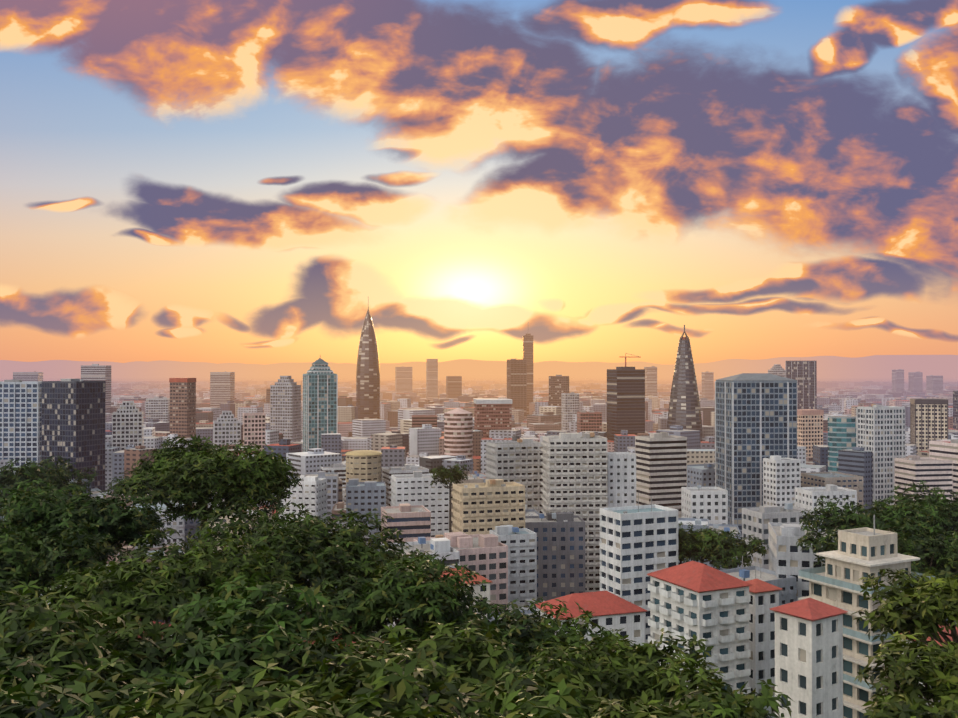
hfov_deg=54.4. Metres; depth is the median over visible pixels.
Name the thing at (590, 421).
building
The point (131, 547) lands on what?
block
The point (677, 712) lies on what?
tree
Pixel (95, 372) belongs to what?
tower
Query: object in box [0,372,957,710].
ground
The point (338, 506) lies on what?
block
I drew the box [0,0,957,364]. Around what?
sky
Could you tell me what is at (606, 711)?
tree
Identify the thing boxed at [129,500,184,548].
block
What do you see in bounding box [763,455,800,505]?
white apartment
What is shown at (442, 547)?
block
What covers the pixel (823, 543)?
tree
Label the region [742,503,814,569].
grey apartment
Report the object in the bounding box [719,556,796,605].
block
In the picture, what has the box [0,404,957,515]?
city blocks
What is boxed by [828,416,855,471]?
round teal tower
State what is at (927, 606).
tree
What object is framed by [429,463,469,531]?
tree
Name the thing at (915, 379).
tower
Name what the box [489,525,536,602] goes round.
apartment building
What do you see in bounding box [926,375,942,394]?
tower
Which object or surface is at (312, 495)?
white apartment
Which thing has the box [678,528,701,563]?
tree
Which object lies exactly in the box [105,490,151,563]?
block
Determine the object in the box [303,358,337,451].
skyscraper
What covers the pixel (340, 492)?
block
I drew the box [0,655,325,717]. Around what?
tree
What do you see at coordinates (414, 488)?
white apartment
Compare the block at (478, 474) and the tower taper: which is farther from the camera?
the tower taper
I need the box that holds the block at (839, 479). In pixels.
[801,472,863,514]
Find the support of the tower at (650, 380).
on the ground
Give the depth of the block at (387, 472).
607.42 m
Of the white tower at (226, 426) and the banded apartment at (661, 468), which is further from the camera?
the white tower at (226, 426)
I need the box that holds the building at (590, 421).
[577,410,601,432]
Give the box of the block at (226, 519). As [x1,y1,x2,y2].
[207,507,271,557]
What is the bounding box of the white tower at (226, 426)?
[213,411,240,446]
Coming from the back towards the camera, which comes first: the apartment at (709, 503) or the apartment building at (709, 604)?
the apartment at (709, 503)
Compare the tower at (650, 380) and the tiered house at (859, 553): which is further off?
the tower at (650, 380)
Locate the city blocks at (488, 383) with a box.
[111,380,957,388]
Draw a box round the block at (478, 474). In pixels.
[462,471,485,478]
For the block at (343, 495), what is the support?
on the ground
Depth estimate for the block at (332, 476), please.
559.97 m
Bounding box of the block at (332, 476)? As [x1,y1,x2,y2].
[305,470,338,522]
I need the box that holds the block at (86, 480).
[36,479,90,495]
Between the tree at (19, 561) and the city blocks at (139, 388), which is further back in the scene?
the city blocks at (139, 388)
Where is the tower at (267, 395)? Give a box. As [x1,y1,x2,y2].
[266,389,269,402]
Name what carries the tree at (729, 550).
on the ground
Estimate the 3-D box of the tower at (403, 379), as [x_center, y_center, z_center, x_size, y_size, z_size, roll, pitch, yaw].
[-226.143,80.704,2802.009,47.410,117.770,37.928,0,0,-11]
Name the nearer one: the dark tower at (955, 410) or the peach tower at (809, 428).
the peach tower at (809, 428)
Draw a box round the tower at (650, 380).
[644,366,656,395]
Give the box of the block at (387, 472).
[382,464,428,505]
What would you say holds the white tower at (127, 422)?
on the ground
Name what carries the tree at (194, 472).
on the ground
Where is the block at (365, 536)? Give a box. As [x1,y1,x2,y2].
[326,519,368,547]
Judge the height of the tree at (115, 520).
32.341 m
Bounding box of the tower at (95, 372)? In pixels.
[81,364,110,412]
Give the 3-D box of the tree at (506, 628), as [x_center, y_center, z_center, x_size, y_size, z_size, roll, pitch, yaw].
[-1.112,22.053,46.831,10.787,19.718,9.378,0,0,1]
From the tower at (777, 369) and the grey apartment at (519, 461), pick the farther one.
the tower at (777, 369)
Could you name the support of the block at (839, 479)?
on the ground
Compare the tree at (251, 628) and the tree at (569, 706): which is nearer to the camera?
the tree at (569, 706)
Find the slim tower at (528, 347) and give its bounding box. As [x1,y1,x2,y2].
[523,334,532,414]
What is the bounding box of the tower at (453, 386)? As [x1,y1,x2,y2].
[446,376,461,398]
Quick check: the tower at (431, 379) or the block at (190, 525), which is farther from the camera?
the tower at (431, 379)
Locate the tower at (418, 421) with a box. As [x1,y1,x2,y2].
[412,415,436,427]
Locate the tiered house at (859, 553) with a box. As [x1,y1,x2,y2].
[798,515,934,717]
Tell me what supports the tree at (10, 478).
on the ground
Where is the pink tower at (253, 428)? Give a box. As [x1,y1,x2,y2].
[243,411,264,450]
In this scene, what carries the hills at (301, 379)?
on the ground
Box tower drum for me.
[444,408,472,458]
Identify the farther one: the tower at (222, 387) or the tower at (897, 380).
the tower at (897, 380)
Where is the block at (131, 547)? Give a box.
[115,544,184,623]
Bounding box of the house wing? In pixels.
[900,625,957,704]
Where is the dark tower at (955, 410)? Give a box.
[953,391,957,429]
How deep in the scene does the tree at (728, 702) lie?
32.74 m
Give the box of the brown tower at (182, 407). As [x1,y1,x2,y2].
[169,378,195,437]
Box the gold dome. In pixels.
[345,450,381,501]
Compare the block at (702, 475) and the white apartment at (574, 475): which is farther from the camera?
the block at (702, 475)
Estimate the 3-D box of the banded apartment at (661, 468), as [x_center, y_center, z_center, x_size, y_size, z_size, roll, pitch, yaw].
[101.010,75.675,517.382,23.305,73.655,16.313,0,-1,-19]
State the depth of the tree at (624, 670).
39.19 m
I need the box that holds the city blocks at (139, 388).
[111,381,957,399]
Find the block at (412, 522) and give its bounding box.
[381,503,430,542]
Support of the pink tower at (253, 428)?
on the ground
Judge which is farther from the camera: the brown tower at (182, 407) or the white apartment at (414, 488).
the brown tower at (182, 407)
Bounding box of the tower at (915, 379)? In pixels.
[908,372,922,391]
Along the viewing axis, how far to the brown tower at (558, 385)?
1486.14 m
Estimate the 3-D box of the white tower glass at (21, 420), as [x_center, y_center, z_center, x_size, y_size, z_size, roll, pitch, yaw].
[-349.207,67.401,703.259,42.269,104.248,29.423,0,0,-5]
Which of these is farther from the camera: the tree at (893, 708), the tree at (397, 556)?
the tree at (397, 556)
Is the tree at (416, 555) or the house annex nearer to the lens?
the house annex
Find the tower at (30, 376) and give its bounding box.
[13,371,42,380]
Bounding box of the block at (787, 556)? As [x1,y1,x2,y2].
[768,522,836,600]
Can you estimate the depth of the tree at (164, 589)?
44.36 m
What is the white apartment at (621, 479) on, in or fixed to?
on the ground
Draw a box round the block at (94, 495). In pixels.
[91,493,105,497]
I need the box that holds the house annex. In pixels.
[745,579,781,717]
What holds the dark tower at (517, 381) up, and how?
on the ground
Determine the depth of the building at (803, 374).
1276.62 m
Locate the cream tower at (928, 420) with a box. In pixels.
[910,399,947,454]
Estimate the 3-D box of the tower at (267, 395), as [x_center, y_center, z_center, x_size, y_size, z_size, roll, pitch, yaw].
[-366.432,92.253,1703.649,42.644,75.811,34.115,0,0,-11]
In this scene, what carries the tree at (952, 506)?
on the ground
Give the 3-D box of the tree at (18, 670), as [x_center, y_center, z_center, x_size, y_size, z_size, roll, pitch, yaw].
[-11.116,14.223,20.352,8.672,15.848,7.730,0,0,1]
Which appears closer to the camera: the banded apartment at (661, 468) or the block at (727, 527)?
the block at (727, 527)
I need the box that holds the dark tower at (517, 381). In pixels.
[507,358,526,418]
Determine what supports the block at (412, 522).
on the ground
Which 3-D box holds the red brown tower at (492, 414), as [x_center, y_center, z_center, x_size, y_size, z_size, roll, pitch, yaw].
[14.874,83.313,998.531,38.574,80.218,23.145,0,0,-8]
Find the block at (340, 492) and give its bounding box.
[338,478,341,501]
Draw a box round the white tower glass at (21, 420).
[0,379,41,473]
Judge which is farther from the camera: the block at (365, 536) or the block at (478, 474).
the block at (478, 474)
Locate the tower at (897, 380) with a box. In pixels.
[892,369,903,395]
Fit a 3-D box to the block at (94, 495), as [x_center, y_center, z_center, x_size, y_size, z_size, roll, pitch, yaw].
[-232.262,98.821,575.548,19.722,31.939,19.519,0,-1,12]
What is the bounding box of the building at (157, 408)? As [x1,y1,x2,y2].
[146,397,169,421]
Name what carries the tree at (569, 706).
on the ground
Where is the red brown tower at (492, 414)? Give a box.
[474,399,511,437]
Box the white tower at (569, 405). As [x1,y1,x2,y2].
[561,392,578,430]
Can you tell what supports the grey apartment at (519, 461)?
on the ground
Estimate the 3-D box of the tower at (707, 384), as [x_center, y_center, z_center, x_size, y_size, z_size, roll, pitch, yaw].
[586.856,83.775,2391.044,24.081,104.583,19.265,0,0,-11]
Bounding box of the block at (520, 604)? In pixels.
[508,599,543,610]
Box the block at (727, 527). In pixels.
[709,524,740,569]
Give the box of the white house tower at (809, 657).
[769,598,847,717]
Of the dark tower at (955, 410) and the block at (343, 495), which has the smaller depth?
the block at (343, 495)
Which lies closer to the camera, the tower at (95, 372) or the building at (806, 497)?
the building at (806, 497)
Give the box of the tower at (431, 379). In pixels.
[426,359,437,400]
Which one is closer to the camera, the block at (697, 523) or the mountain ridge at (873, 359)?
the block at (697, 523)
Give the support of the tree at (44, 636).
on the ground
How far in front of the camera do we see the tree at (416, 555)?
202.58 m
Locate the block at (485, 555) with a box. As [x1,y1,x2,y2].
[413,532,507,612]
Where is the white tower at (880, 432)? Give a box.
[856,404,905,510]
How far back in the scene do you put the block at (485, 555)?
266.95 m
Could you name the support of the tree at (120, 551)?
on the ground
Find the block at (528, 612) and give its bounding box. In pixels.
[487,609,535,623]
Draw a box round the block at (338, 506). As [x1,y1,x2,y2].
[332,502,345,519]
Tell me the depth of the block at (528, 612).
232.10 m
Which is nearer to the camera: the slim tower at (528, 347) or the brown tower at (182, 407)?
the brown tower at (182, 407)
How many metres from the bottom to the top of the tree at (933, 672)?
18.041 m
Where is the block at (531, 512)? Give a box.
[525,505,539,515]
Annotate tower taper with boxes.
[667,325,701,448]
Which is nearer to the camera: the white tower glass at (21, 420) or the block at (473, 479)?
the block at (473, 479)
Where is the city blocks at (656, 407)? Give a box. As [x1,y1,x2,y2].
[105,390,952,431]
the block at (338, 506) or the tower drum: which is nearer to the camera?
the block at (338, 506)
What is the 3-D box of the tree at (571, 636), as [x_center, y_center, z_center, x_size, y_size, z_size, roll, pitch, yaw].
[4.010,21.494,44.509,10.605,18.578,10.622,0,0,1]
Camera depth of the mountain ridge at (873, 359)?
35855.01 m
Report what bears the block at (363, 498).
on the ground
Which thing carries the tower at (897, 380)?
on the ground
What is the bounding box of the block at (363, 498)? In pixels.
[346,478,385,550]
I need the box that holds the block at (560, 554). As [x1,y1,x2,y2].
[525,506,584,600]
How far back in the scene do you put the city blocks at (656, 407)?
1889.88 m
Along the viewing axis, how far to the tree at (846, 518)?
206.68 m
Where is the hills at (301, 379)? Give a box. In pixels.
[0,378,957,381]
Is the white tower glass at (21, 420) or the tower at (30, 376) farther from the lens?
the tower at (30, 376)
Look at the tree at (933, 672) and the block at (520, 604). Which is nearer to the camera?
the tree at (933, 672)
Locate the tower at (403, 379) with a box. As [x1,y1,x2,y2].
[395,366,411,392]
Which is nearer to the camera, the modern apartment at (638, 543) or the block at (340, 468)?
the modern apartment at (638, 543)
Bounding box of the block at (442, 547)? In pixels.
[380,537,459,636]
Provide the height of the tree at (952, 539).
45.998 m
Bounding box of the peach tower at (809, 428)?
[797,409,823,456]
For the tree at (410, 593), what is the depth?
46.60 m
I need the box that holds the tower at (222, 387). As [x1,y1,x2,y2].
[210,371,234,407]
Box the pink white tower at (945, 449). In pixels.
[929,439,957,499]
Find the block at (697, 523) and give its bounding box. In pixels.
[678,518,708,565]
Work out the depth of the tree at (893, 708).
29.80 m
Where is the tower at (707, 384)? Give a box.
[702,371,713,399]
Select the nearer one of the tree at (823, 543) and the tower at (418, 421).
the tree at (823, 543)
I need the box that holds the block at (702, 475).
[687,463,714,486]
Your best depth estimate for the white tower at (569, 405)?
1290.31 m
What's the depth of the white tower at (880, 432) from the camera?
637.44 m
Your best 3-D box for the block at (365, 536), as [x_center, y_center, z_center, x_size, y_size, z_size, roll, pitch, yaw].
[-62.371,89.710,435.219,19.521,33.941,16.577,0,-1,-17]
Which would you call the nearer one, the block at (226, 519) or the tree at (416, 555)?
the tree at (416, 555)
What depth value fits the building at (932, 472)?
547.17 m
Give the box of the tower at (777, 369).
[768,364,784,376]
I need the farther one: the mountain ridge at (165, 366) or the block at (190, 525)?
the mountain ridge at (165, 366)
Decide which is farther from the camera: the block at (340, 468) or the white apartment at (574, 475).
the block at (340, 468)
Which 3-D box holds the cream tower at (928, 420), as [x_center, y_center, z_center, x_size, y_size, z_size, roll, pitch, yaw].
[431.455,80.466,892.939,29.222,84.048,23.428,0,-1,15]
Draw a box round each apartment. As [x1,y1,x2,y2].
[278,475,326,527]
[390,470,449,536]
[451,479,524,534]
[485,439,542,513]
[541,432,606,591]
[600,493,677,651]
[607,452,635,507]
[635,432,686,517]
[681,485,727,523]
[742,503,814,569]
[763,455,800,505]
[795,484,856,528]
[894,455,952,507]
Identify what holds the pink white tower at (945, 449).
on the ground
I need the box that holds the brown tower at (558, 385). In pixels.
[549,375,568,405]
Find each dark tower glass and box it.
[41,379,105,492]
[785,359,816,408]
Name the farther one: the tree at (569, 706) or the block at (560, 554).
the block at (560, 554)
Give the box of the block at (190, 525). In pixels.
[185,517,200,549]
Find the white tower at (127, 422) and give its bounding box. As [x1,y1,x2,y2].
[112,401,143,450]
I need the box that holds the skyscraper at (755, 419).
[715,373,796,539]
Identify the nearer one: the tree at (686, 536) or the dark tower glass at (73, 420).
the tree at (686, 536)
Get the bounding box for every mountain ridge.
[0,360,957,371]
[127,355,957,368]
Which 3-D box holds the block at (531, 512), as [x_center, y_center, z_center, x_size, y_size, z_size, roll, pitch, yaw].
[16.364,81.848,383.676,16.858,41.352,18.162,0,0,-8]
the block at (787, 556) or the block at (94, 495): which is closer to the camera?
the block at (787, 556)
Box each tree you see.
[0,455,70,505]
[0,473,170,571]
[0,489,130,587]
[0,522,127,604]
[0,580,208,703]
[0,653,128,717]
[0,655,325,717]
[15,460,98,496]
[35,527,299,668]
[75,570,367,704]
[105,434,302,635]
[139,660,459,717]
[187,496,411,648]
[257,615,517,717]
[286,551,488,652]
[313,655,601,717]
[350,547,408,631]
[351,597,554,699]
[372,548,442,579]
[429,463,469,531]
[461,596,666,710]
[483,670,670,717]
[525,628,727,714]
[595,697,699,717]
[657,678,792,717]
[678,522,733,563]
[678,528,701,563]
[693,528,768,569]
[796,527,838,565]
[799,495,952,550]
[851,567,957,649]
[854,631,957,715]
[861,690,957,717]
[868,480,957,543]
[878,517,957,576]
[897,532,957,580]
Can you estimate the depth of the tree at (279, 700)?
20.23 m
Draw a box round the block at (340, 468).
[320,463,345,487]
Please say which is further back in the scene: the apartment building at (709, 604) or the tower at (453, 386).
the tower at (453, 386)
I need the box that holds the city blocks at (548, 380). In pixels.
[111,380,907,382]
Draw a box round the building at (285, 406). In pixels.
[270,376,300,441]
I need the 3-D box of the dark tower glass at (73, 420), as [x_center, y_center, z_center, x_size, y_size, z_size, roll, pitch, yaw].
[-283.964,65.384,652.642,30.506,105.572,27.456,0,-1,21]
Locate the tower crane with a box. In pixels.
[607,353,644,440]
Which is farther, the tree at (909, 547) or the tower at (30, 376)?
the tower at (30, 376)
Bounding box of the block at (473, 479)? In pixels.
[451,469,482,531]
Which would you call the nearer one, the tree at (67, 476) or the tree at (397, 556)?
the tree at (397, 556)
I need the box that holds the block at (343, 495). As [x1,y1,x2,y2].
[342,488,345,502]
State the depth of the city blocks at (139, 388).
3536.19 m
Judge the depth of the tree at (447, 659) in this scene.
29.13 m
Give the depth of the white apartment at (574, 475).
410.72 m
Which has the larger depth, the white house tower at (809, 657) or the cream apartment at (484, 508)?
the cream apartment at (484, 508)

